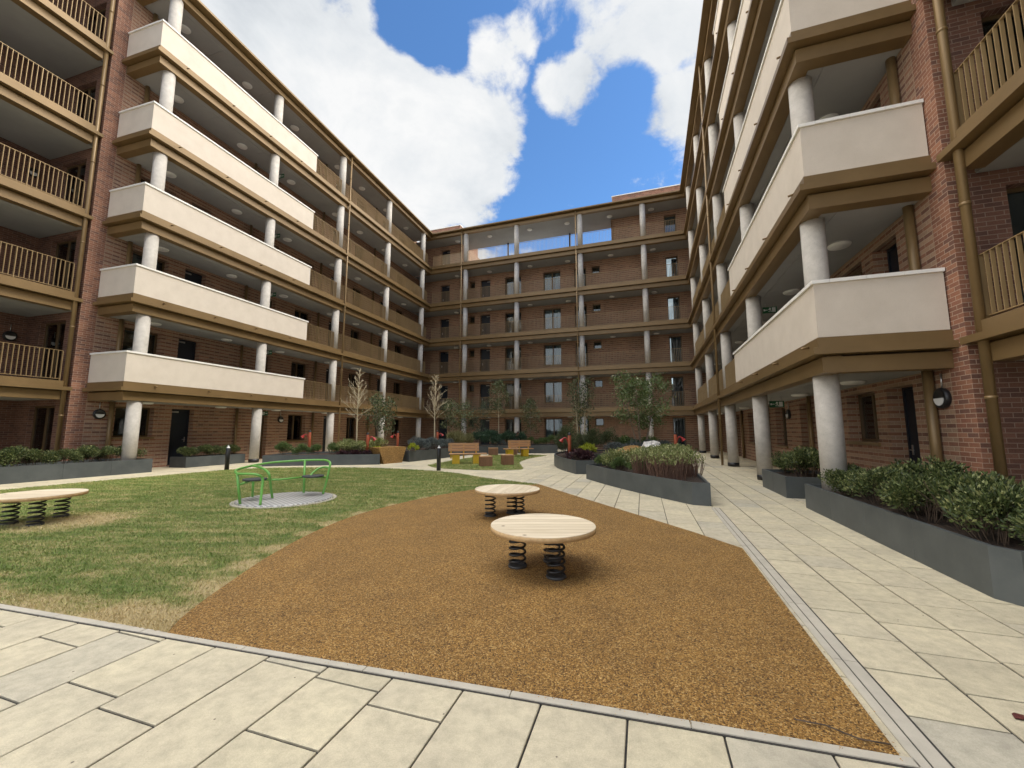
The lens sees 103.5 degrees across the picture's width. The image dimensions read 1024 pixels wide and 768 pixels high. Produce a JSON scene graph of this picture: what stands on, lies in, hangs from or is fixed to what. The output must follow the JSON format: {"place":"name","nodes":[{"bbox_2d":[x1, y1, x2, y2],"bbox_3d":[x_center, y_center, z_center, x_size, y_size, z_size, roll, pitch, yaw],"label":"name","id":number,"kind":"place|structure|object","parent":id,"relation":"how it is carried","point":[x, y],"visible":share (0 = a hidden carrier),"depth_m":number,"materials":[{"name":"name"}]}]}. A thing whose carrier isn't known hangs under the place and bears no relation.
{"place":"outdoors","nodes":[
{"label":"outdoors","id":0,"kind":"place"},
{"bbox_2d":[0,467,536,631],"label":"lawn","id":1,"kind":"structure","parent":0,"point":[147,551],"depth_m":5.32,"materials":[{"name":"plant"}]},
{"bbox_2d":[0,488,88,526],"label":"sprung table","id":2,"kind":"object","parent":1,"relation":"on","point":[16,498],"visible":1,"depth_m":6.32,"materials":[{"name":"brown wood"}]},
{"bbox_2d":[229,459,336,508],"bbox_3d":[-4.760,2.050,8.543,1.970,0.779,1.970,0,-6,0],"label":"roundabout","id":3,"kind":"object","parent":1,"relation":"on","point":[284,499],"visible":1,"depth_m":8.43,"materials":[{"name":"metal"}]},
{"bbox_2d":[200,0,702,383],"label":"sky","id":4,"kind":"structure","parent":0,"point":[470,113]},
{"bbox_2d":[428,454,546,469],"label":"lawn island","id":5,"kind":"structure","parent":0,"point":[435,466],"depth_m":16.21,"materials":[{"name":"plant"}]},
{"bbox_2d":[448,443,486,463],"bbox_3d":[-1.952,3.043,17.714,1.670,0.882,0.595,1,-7,-9],"label":"bench","id":6,"kind":"object","parent":5,"relation":"on","point":[455,457],"visible":0.95,"depth_m":17.84,"materials":[{"name":"yellow paint"}]},
{"bbox_2d":[479,456,492,465],"bbox_3d":[-1.080,3.148,16.500,0.512,0.400,0.512,1,-7,-12],"label":"cube seat","id":7,"kind":"object","parent":5,"relation":"on","point":[485,460],"visible":0.95,"depth_m":16.26,"materials":[{"name":"brown wood"}]},
{"bbox_2d":[501,454,513,464],"bbox_3d":[-0.200,3.205,17.097,0.472,0.420,0.472,2,-7,-14],"label":"cube seat","id":8,"kind":"object","parent":5,"relation":"on","point":[507,459],"visible":0.94,"depth_m":16.89,"materials":[{"name":"brown wood"}]},
{"bbox_2d":[503,440,533,456],"bbox_3d":[0.348,3.575,22.389,1.670,0.882,0.595,2,-7,-20],"label":"bench","id":9,"kind":"object","parent":5,"relation":"on","point":[524,451],"visible":0.91,"depth_m":22.49,"materials":[{"name":"yellow paint"}]},
{"bbox_2d":[0,447,1023,767],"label":"paving","id":10,"kind":"structure","parent":0,"point":[202,707],"depth_m":2.27,"materials":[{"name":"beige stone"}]},
{"bbox_2d":[0,458,152,484],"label":"planter","id":11,"kind":"object","parent":10,"relation":"on","point":[58,470],"visible":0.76,"depth_m":12.30,"materials":[{"name":"grey concrete"}]},
{"bbox_2d":[0,445,30,466],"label":"shrub","id":12,"kind":"object","parent":11,"relation":"on","point":[10,454],"visible":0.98,"depth_m":11.24,"materials":[{"name":"green plant"}]},
{"bbox_2d":[12,448,61,465],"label":"shrub","id":13,"kind":"object","parent":11,"relation":"on","point":[34,454],"visible":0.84,"depth_m":11.86,"materials":[{"name":"green plant"}]},
{"bbox_2d":[41,448,83,463],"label":"shrub","id":14,"kind":"object","parent":11,"relation":"on","point":[65,453],"visible":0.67,"depth_m":12.40,"materials":[{"name":"green plant"}]},
{"bbox_2d":[74,444,100,462],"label":"shrub","id":15,"kind":"object","parent":11,"relation":"on","point":[87,451],"visible":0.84,"depth_m":12.92,"materials":[{"name":"green plant"}]},
{"bbox_2d":[91,445,121,461],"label":"shrub","id":16,"kind":"object","parent":11,"relation":"on","point":[109,450],"visible":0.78,"depth_m":13.39,"materials":[{"name":"green plant"}]},
{"bbox_2d":[169,453,244,467],"bbox_3d":[-12.761,3.213,17.048,0.870,0.410,2.570,-2,-7,16],"label":"planter","id":17,"kind":"object","parent":10,"relation":"on","point":[193,461],"visible":0.99,"depth_m":16.44,"materials":[{"name":"grey metal"}]},
{"bbox_2d":[176,446,199,456],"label":"shrub","id":18,"kind":"object","parent":17,"relation":"on","point":[187,451],"visible":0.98,"depth_m":16.02,"materials":[{"name":"green plant"}]},
{"bbox_2d":[204,445,225,454],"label":"shrub","id":19,"kind":"object","parent":17,"relation":"on","point":[218,448],"visible":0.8,"depth_m":17.25,"materials":[{"name":"green plant"}]},
{"bbox_2d":[0,0,432,467],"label":"apartment wing","id":20,"kind":"structure","parent":10,"relation":"on","point":[149,263],"depth_m":16.06,"materials":[{"name":"brown brick"}]},
{"bbox_2d":[2,324,16,340],"bbox_3d":[-17.647,-1.810,14.191,0.088,0.595,0.350,-2,-7,16],"label":"wall lamp","id":21,"kind":"object","parent":20,"relation":"attached to","point":[10,335],"visible":1,"depth_m":14.16,"materials":[{"name":"black metal"}]},
{"bbox_2d":[28,406,54,462],"bbox_3d":[-16.137,1.897,13.930,1.398,2.278,0.050,-2,-7,16],"label":"glazed door","id":22,"kind":"structure","parent":20,"relation":"in","point":[43,415],"depth_m":14.02,"materials":[{"name":"black glass"}]},
{"bbox_2d":[39,322,65,379],"bbox_3d":[-16.137,-1.063,14.267,1.398,2.278,0.050,-2,-7,16],"label":"glazed door","id":23,"kind":"structure","parent":20,"relation":"in","point":[54,333],"depth_m":14.34,"materials":[{"name":"black glass"}]},
{"bbox_2d":[52,240,75,290],"bbox_3d":[-16.137,-4.089,14.611,1.398,2.278,0.050,-2,-7,16],"label":"glazed door","id":24,"kind":"structure","parent":20,"relation":"in","point":[64,250],"depth_m":14.69,"materials":[{"name":"brown metal"}]},
{"bbox_2d":[63,163,85,205],"bbox_3d":[-16.137,-7.068,14.950,1.398,2.278,0.050,-2,-7,16],"label":"glazed door","id":25,"kind":"structure","parent":20,"relation":"in","point":[78,171],"depth_m":15.04,"materials":[{"name":"brown metal"}]},
{"bbox_2d":[75,86,95,122],"bbox_3d":[-16.137,-10.182,15.305,1.398,2.278,0.050,-2,-7,16],"label":"glazed door","id":26,"kind":"structure","parent":20,"relation":"in","point":[90,91],"depth_m":15.39,"materials":[{"name":"brown metal"}]},
{"bbox_2d":[86,8,105,39],"bbox_3d":[-16.137,-13.479,15.680,1.398,2.278,0.050,-2,-7,16],"label":"glazed door","id":27,"kind":"structure","parent":20,"relation":"in","point":[103,11],"depth_m":15.76,"materials":[{"name":"brown metal"}]},
{"bbox_2d":[93,402,105,418],"bbox_3d":[-14.570,0.945,14.256,0.088,0.595,0.350,-2,-7,16],"label":"wall lamp","id":28,"kind":"object","parent":20,"relation":"attached to","point":[99,413],"visible":1,"depth_m":14.22,"materials":[{"name":"black metal"}]},
{"bbox_2d":[111,407,153,439],"bbox_3d":[-14.433,1.484,15.313,0.370,1.204,1.370,-2,-7,16],"label":"window","id":29,"kind":"structure","parent":20,"relation":"in","point":[144,436],"depth_m":15.82,"materials":[{"name":"brown metal"}]},
{"bbox_2d":[167,409,189,464],"bbox_3d":[-14.093,2.223,16.927,0.121,2.308,0.878,-2,-7,16],"label":"door","id":30,"kind":"structure","parent":20,"relation":"in","point":[180,418],"depth_m":17.00,"materials":[{"name":"black paint"}]},
{"bbox_2d":[177,339,195,360],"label":"door","id":31,"kind":"structure","parent":20,"relation":"in","point":[186,349],"depth_m":17.43,"materials":[{"name":"black paint"}]},
{"bbox_2d":[185,270,201,284],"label":"door","id":32,"kind":"structure","parent":20,"relation":"in","point":[189,276],"depth_m":17.81,"materials":[{"name":"black paint"}]},
{"bbox_2d":[286,414,305,441],"bbox_3d":[-12.255,2.490,22.736,0.370,1.524,1.370,-2,-7,16],"label":"window","id":33,"kind":"structure","parent":20,"relation":"in","point":[294,430],"depth_m":22.91,"materials":[{"name":"black glass"}]},
{"bbox_2d":[291,362,306,389],"bbox_3d":[-12.255,-0.470,23.073,0.370,1.524,1.370,-2,-7,16],"label":"window","id":34,"kind":"structure","parent":20,"relation":"in","point":[297,369],"depth_m":23.29,"materials":[{"name":"black glass"}]},
{"bbox_2d":[346,417,357,439],"bbox_3d":[-10.928,3.005,27.268,0.370,1.524,1.270,-2,-7,16],"label":"window","id":35,"kind":"structure","parent":20,"relation":"in","point":[350,427],"depth_m":27.51,"materials":[{"name":"black glass"}]},
{"bbox_2d":[224,445,230,469],"bbox_3d":[-10.500,2.721,14.888,0.150,0.900,0.150,0,-6,0],"label":"bollard","id":36,"kind":"object","parent":10,"relation":"on","point":[227,457],"visible":0.88,"depth_m":14.84,"materials":[{"name":"black metal"}]},
{"bbox_2d":[262,451,379,466],"bbox_3d":[-8.210,3.342,18.315,4.540,0.440,3.174,1,-7,-12],"label":"planter","id":37,"kind":"object","parent":10,"relation":"on","point":[357,459],"visible":0.76,"depth_m":16.88,"materials":[{"name":"grey metal"}]},
{"bbox_2d":[274,441,293,454],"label":"shrub","id":38,"kind":"object","parent":37,"relation":"on","point":[281,446],"visible":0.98,"depth_m":16.84,"materials":[{"name":"green plant"}]},
{"bbox_2d":[291,443,308,454],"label":"shrub","id":39,"kind":"object","parent":37,"relation":"on","point":[298,448],"visible":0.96,"depth_m":17.12,"materials":[{"name":"green plant"}]},
{"bbox_2d":[336,441,353,453],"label":"shrub","id":40,"kind":"object","parent":37,"relation":"on","point":[344,446],"visible":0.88,"depth_m":17.81,"materials":[{"name":"green plant"}]},
{"bbox_2d":[342,369,370,441],"bbox_3d":[-7.336,1.265,18.913,1.178,4.123,1.344,0,-6,0],"label":"bare tree","id":41,"kind":"object","parent":37,"relation":"in","point":[358,397],"visible":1,"depth_m":18.79,"materials":[{"name":"beige plant"}]},
{"bbox_2d":[351,440,374,453],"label":"shrub","id":42,"kind":"object","parent":37,"relation":"on","point":[359,445],"visible":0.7,"depth_m":17.85,"materials":[{"name":"green plant"}]},
{"bbox_2d":[369,436,388,446],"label":"shrub","id":43,"kind":"object","parent":37,"relation":"on","point":[379,441],"visible":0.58,"depth_m":18.42,"materials":[{"name":"green plant"}]},
{"bbox_2d":[360,390,398,440],"bbox_3d":[-6.421,1.837,19.515,1.926,3.068,1.971,0,-6,0],"label":"young tree","id":44,"kind":"object","parent":37,"relation":"in","point":[375,401],"visible":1,"depth_m":19.40,"materials":[{"name":"green plant"}]},
{"bbox_2d":[358,446,405,463],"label":"rubber ramp","id":45,"kind":"structure","parent":10,"relation":"on","point":[391,454],"depth_m":17.84,"materials":[{"name":"orange rubber"}]},
{"bbox_2d":[0,507,951,767],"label":"kerb edging","id":46,"kind":"object","parent":10,"relation":"on","point":[931,754],"visible":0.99,"depth_m":2.28,"materials":[{"name":"concrete"}]},
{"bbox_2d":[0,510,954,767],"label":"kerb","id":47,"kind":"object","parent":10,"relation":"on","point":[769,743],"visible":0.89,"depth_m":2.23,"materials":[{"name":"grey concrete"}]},
{"bbox_2d":[402,444,557,461],"bbox_3d":[-2.052,4.017,24.513,12.154,0.500,4.993,6,-9,-43],"label":"planter","id":48,"kind":"object","parent":10,"relation":"on","point":[421,454],"visible":0.46,"depth_m":23.32,"materials":[{"name":"grey concrete"}]},
{"bbox_2d":[425,375,448,436],"bbox_3d":[-4.229,1.561,22.558,1.264,4.239,1.260,4,-7,-28],"label":"bare tree","id":49,"kind":"object","parent":48,"relation":"in","point":[434,403],"visible":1,"depth_m":22.50,"materials":[{"name":"beige plant"}]},
{"bbox_2d":[438,398,472,432],"bbox_3d":[-3.481,2.401,25.198,2.382,3.138,2.552,0,-6,0],"label":"young tree","id":50,"kind":"object","parent":48,"relation":"in","point":[445,406],"visible":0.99,"depth_m":25.19,"materials":[{"name":"green plant"}]},
{"bbox_2d":[445,430,467,442],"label":"grass clump","id":51,"kind":"object","parent":48,"relation":"on","point":[457,437],"visible":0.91,"depth_m":23.43,"materials":[{"name":"plant"}]},
{"bbox_2d":[458,401,489,445],"bbox_3d":[-2.375,2.590,26.856,2.361,3.135,1.778,0,-6,0],"label":"young tree","id":52,"kind":"object","parent":48,"relation":"on","point":[483,407],"visible":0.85,"depth_m":26.81,"materials":[{"name":"green plant"}]},
{"bbox_2d":[466,430,488,445],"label":"shrub","id":53,"kind":"object","parent":48,"relation":"on","point":[478,435],"visible":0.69,"depth_m":24.97,"materials":[{"name":"green plant"}]},
{"bbox_2d":[479,429,501,444],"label":"shrub","id":54,"kind":"object","parent":48,"relation":"on","point":[494,435],"visible":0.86,"depth_m":25.25,"materials":[{"name":"green plant"}]},
{"bbox_2d":[487,380,510,445],"bbox_3d":[-0.921,1.861,26.428,1.743,4.480,1.759,3,-7,-25],"label":"young tree","id":55,"kind":"object","parent":48,"relation":"on","point":[497,383],"visible":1,"depth_m":26.53,"materials":[{"name":"green plant"}]},
{"bbox_2d":[499,430,518,445],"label":"shrub","id":56,"kind":"object","parent":48,"relation":"on","point":[505,435],"visible":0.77,"depth_m":25.55,"materials":[{"name":"green plant"}]},
{"bbox_2d":[520,396,543,444],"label":"young tree","id":57,"kind":"object","parent":48,"relation":"on","point":[530,403],"visible":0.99,"depth_m":26.72,"materials":[{"name":"green plant"}]},
{"bbox_2d":[412,184,722,450],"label":"apartment wing","id":58,"kind":"structure","parent":10,"relation":"on","point":[543,327],"depth_m":31.95,"materials":[{"name":"brown brick"}]},
{"bbox_2d":[440,352,447,373],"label":"door","id":59,"kind":"structure","parent":58,"relation":"in","point":[444,355],"depth_m":36.08,"materials":[{"name":"black paint"}]},
{"bbox_2d":[441,319,448,337],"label":"door","id":60,"kind":"structure","parent":58,"relation":"in","point":[444,323],"depth_m":36.45,"materials":[{"name":"black paint"}]},
{"bbox_2d":[481,384,489,408],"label":"door","id":61,"kind":"structure","parent":58,"relation":"in","point":[484,388],"depth_m":34.50,"materials":[{"name":"black paint"}]},
{"bbox_2d":[481,349,489,371],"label":"door","id":62,"kind":"structure","parent":58,"relation":"in","point":[485,354],"depth_m":34.84,"materials":[{"name":"blue paint"}]},
{"bbox_2d":[481,315,489,334],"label":"door","id":63,"kind":"structure","parent":58,"relation":"in","point":[485,319],"depth_m":35.19,"materials":[{"name":"blue paint"}]},
{"bbox_2d":[554,450,607,473],"bbox_3d":[3.845,3.255,17.597,7.770,0.450,5.187,5,-8,-37],"label":"planter","id":64,"kind":"object","parent":10,"relation":"on","point":[571,465],"visible":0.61,"depth_m":14.37,"materials":[{"name":"grey metal"}]},
{"bbox_2d":[554,422,583,456],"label":"shrub","id":65,"kind":"object","parent":64,"relation":"on","point":[564,431],"visible":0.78,"depth_m":16.05,"materials":[{"name":"green plant"}]},
{"bbox_2d":[565,376,595,434],"bbox_3d":[3.406,1.502,20.194,1.764,3.893,1.228,2,-7,-15],"label":"slender tree","id":66,"kind":"object","parent":64,"relation":"on","point":[582,405],"visible":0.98,"depth_m":20.17,"materials":[{"name":"green plant"}]},
{"bbox_2d":[572,448,595,459],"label":"purple plant","id":67,"kind":"object","parent":64,"relation":"on","point":[584,454],"visible":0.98,"depth_m":13.85,"materials":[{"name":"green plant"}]},
{"bbox_2d":[582,426,605,452],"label":"shrub","id":68,"kind":"object","parent":64,"relation":"on","point":[591,435],"visible":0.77,"depth_m":18.55,"materials":[{"name":"green plant"}]},
{"bbox_2d":[599,427,621,448],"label":"shrub","id":69,"kind":"object","parent":64,"relation":"on","point":[608,436],"visible":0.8,"depth_m":18.64,"materials":[{"name":"green plant"}]},
{"bbox_2d":[603,441,624,450],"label":"shrub","id":70,"kind":"object","parent":64,"relation":"on","point":[614,445],"visible":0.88,"depth_m":17.58,"materials":[{"name":"grey plant"}]},
{"bbox_2d":[586,464,710,505],"bbox_3d":[3.533,2.560,11.420,2.953,0.435,6.635,-2,-7,19],"label":"planter","id":71,"kind":"object","parent":10,"relation":"on","point":[692,490],"visible":0.65,"depth_m":9.02,"materials":[{"name":"grey concrete"}]},
{"bbox_2d":[599,448,634,468],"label":"shrub","id":72,"kind":"object","parent":71,"relation":"on","point":[610,455],"visible":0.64,"depth_m":11.51,"materials":[{"name":"green plant"}]},
{"bbox_2d":[610,456,629,470],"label":"shrub","id":73,"kind":"object","parent":71,"relation":"on","point":[618,461],"visible":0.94,"depth_m":10.84,"materials":[{"name":"green plant"}]},
{"bbox_2d":[629,448,664,475],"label":"shrub","id":74,"kind":"object","parent":71,"relation":"on","point":[640,469],"visible":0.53,"depth_m":9.86,"materials":[{"name":"green plant"}]},
{"bbox_2d":[645,449,691,479],"bbox_3d":[3.550,1.833,9.139,1.002,0.724,1.032,1,-7,-6],"label":"shrub","id":75,"kind":"object","parent":71,"relation":"on","point":[669,471],"visible":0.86,"depth_m":9.06,"materials":[{"name":"green plant"}]},
{"bbox_2d":[648,445,691,475],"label":"shrub","id":76,"kind":"object","parent":71,"relation":"on","point":[674,447],"visible":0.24,"depth_m":9.96,"materials":[{"name":"green plant"}]},
{"bbox_2d":[668,451,704,477],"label":"shrub","id":77,"kind":"object","parent":71,"relation":"on","point":[690,472],"visible":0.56,"depth_m":9.58,"materials":[{"name":"green plant"}]},
{"bbox_2d":[762,469,820,498],"bbox_3d":[6.802,2.329,9.482,1.170,0.455,1.880,-2,-7,19],"label":"planter","id":78,"kind":"object","parent":10,"relation":"on","point":[782,483],"visible":0.56,"depth_m":8.99,"materials":[{"name":"grey concrete"}]},
{"bbox_2d":[770,450,815,474],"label":"shrub","id":79,"kind":"object","parent":78,"relation":"on","point":[778,462],"visible":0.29,"depth_m":10.01,"materials":[{"name":"green plant"}]},
{"bbox_2d":[781,445,819,476],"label":"shrub","id":80,"kind":"object","parent":78,"relation":"on","point":[807,454],"visible":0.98,"depth_m":8.92,"materials":[{"name":"green plant"}]},
{"bbox_2d":[680,0,1023,491],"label":"apartment wing","id":81,"kind":"structure","parent":10,"relation":"on","point":[852,181],"depth_m":7.46,"materials":[{"name":"brown brick"}]},
{"bbox_2d":[776,407,787,447],"bbox_3d":[10.314,1.635,15.222,0.370,1.524,1.370,-2,-7,19],"label":"window","id":82,"kind":"structure","parent":81,"relation":"in","point":[783,409],"depth_m":15.68,"materials":[{"name":"brown metal"}]},
{"bbox_2d":[847,393,880,445],"bbox_3d":[8.323,0.812,9.406,0.370,1.204,1.470,-2,-7,19],"label":"window","id":83,"kind":"structure","parent":81,"relation":"in","point":[867,405],"depth_m":9.68,"materials":[{"name":"brown metal"}]},
{"bbox_2d":[887,243,899,272],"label":"door","id":84,"kind":"structure","parent":81,"relation":"in","point":[892,254],"depth_m":8.50,"materials":[{"name":"black paint"}]},
{"bbox_2d":[902,386,920,465],"bbox_3d":[7.947,1.184,7.797,0.121,2.308,0.898,-2,-7,19],"label":"door","id":85,"kind":"structure","parent":81,"relation":"in","point":[907,393],"depth_m":8.12,"materials":[{"name":"blue paint"}]},
{"bbox_2d":[933,373,951,408],"bbox_3d":[7.230,0.117,6.803,0.088,0.595,0.350,-2,-7,19],"label":"wall lamp","id":86,"kind":"object","parent":81,"relation":"attached to","point":[942,397],"visible":1,"depth_m":6.74,"materials":[{"name":"black metal"}]},
{"bbox_2d":[981,9,1023,93],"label":"glazed door","id":87,"kind":"structure","parent":81,"relation":"in","point":[988,22],"depth_m":6.66,"materials":[{"name":"brown metal"}]},
{"bbox_2d":[1006,187,1023,202],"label":"glazed door","id":88,"kind":"structure","parent":81,"relation":"in","point":[1018,192],"depth_m":6.38,"materials":[{"name":"brown metal"}]},
{"bbox_2d":[804,484,1023,606],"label":"planter","id":89,"kind":"object","parent":10,"relation":"on","point":[992,568],"visible":0.74,"depth_m":4.34,"materials":[{"name":"grey metal"}]},
{"bbox_2d":[818,468,874,495],"bbox_3d":[5.677,1.657,6.845,0.821,0.458,0.626,1,-7,-6],"label":"shrub","id":90,"kind":"object","parent":89,"relation":"on","point":[833,476],"visible":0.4,"depth_m":6.79,"materials":[{"name":"green plant"}]},
{"bbox_2d":[838,466,911,506],"bbox_3d":[5.371,1.486,5.901,0.857,0.586,0.882,5,-8,-40],"label":"shrub","id":91,"kind":"object","parent":89,"relation":"on","point":[871,478],"visible":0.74,"depth_m":5.88,"materials":[{"name":"green plant"}]},
{"bbox_2d":[843,467,906,500],"bbox_3d":[5.748,1.552,6.287,0.863,0.542,0.658,-1,-7,5],"label":"shrub","id":92,"kind":"object","parent":89,"relation":"on","point":[857,473],"visible":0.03,"depth_m":6.42,"materials":[{"name":"green plant"}]},
{"bbox_2d":[879,473,934,514],"bbox_3d":[5.333,1.444,5.307,0.771,0.534,0.643,-2,-7,16],"label":"shrub","id":93,"kind":"object","parent":89,"relation":"on","point":[907,477],"visible":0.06,"depth_m":5.37,"materials":[{"name":"green plant"}]},
{"bbox_2d":[874,475,982,523],"bbox_3d":[5.062,1.383,4.896,0.834,0.565,0.960,6,-9,-41],"label":"shrub","id":94,"kind":"object","parent":89,"relation":"on","point":[905,492],"visible":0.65,"depth_m":4.88,"materials":[{"name":"green plant"}]},
{"bbox_2d":[885,455,974,501],"bbox_3d":[6.324,1.441,6.155,0.987,0.734,0.950,-4,-7,29],"label":"shrub","id":95,"kind":"object","parent":89,"relation":"on","point":[913,467],"visible":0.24,"depth_m":6.07,"materials":[{"name":"green plant"}]},
{"bbox_2d":[917,467,1001,479],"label":"shrub","id":96,"kind":"object","parent":89,"relation":"on","point":[946,473],"visible":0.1,"depth_m":5.50,"materials":[{"name":"green plant"}]},
{"bbox_2d":[917,470,1023,534],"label":"shrub","id":97,"kind":"object","parent":89,"relation":"on","point":[939,489],"visible":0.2,"depth_m":4.33,"materials":[{"name":"green plant"}]},
{"bbox_2d":[937,480,1023,546],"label":"shrub","id":98,"kind":"object","parent":89,"relation":"on","point":[990,497],"visible":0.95,"depth_m":3.89,"materials":[{"name":"green plant"}]},
{"bbox_2d":[998,503,1023,544],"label":"shrub","id":99,"kind":"object","parent":89,"relation":"on","point":[1019,518],"visible":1,"depth_m":3.60,"materials":[{"name":"green plant"}]},
{"bbox_2d":[167,484,898,754],"bbox_3d":[0.001,2.204,6.372,5.719,0.022,9.160,0,-6,0],"label":"rubber surface","id":100,"kind":"object","parent":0,"point":[546,498],"visible":0.84,"depth_m":3.19,"materials":[{"name":"brown rubber"}]},
{"bbox_2d":[475,484,539,516],"bbox_3d":[-0.080,2.028,6.935,1.116,0.455,1.116,0,-6,0],"label":"sprung table","id":101,"kind":"object","parent":100,"relation":"on","point":[511,491],"visible":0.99,"depth_m":6.86,"materials":[{"name":"brown wood"}]},
{"bbox_2d":[171,507,902,760],"bbox_3d":[-0.015,2.007,4.763,5.758,0.005,5.988,0,-6,0],"label":"rubber crumb","id":102,"kind":"object","parent":100,"relation":"on","point":[563,627],"visible":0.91,"depth_m":2.98,"materials":[{"name":"brown rubber"}]},
{"bbox_2d":[491,514,595,580],"bbox_3d":[0.330,1.727,4.292,1.116,0.455,1.116,0,-6,0],"label":"sprung table","id":103,"kind":"object","parent":100,"relation":"on","point":[558,530],"visible":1,"depth_m":4.13,"materials":[{"name":"brown wood"}]},
{"bbox_2d":[794,718,890,744],"bbox_3d":[1.584,1.676,1.946,0.372,0.013,0.027,-4,-7,30],"label":"twig","id":104,"kind":"object","parent":100,"relation":"on","point":[843,732],"visible":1,"depth_m":1.94,"materials":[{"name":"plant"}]},
{"bbox_2d":[609,369,675,443],"bbox_3d":[5.812,1.267,18.037,2.771,3.876,2.811,-2,-7,16],"label":"leafy tree","id":105,"kind":"object","parent":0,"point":[630,389],"visible":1,"depth_m":17.76,"materials":[{"name":"green plant"}]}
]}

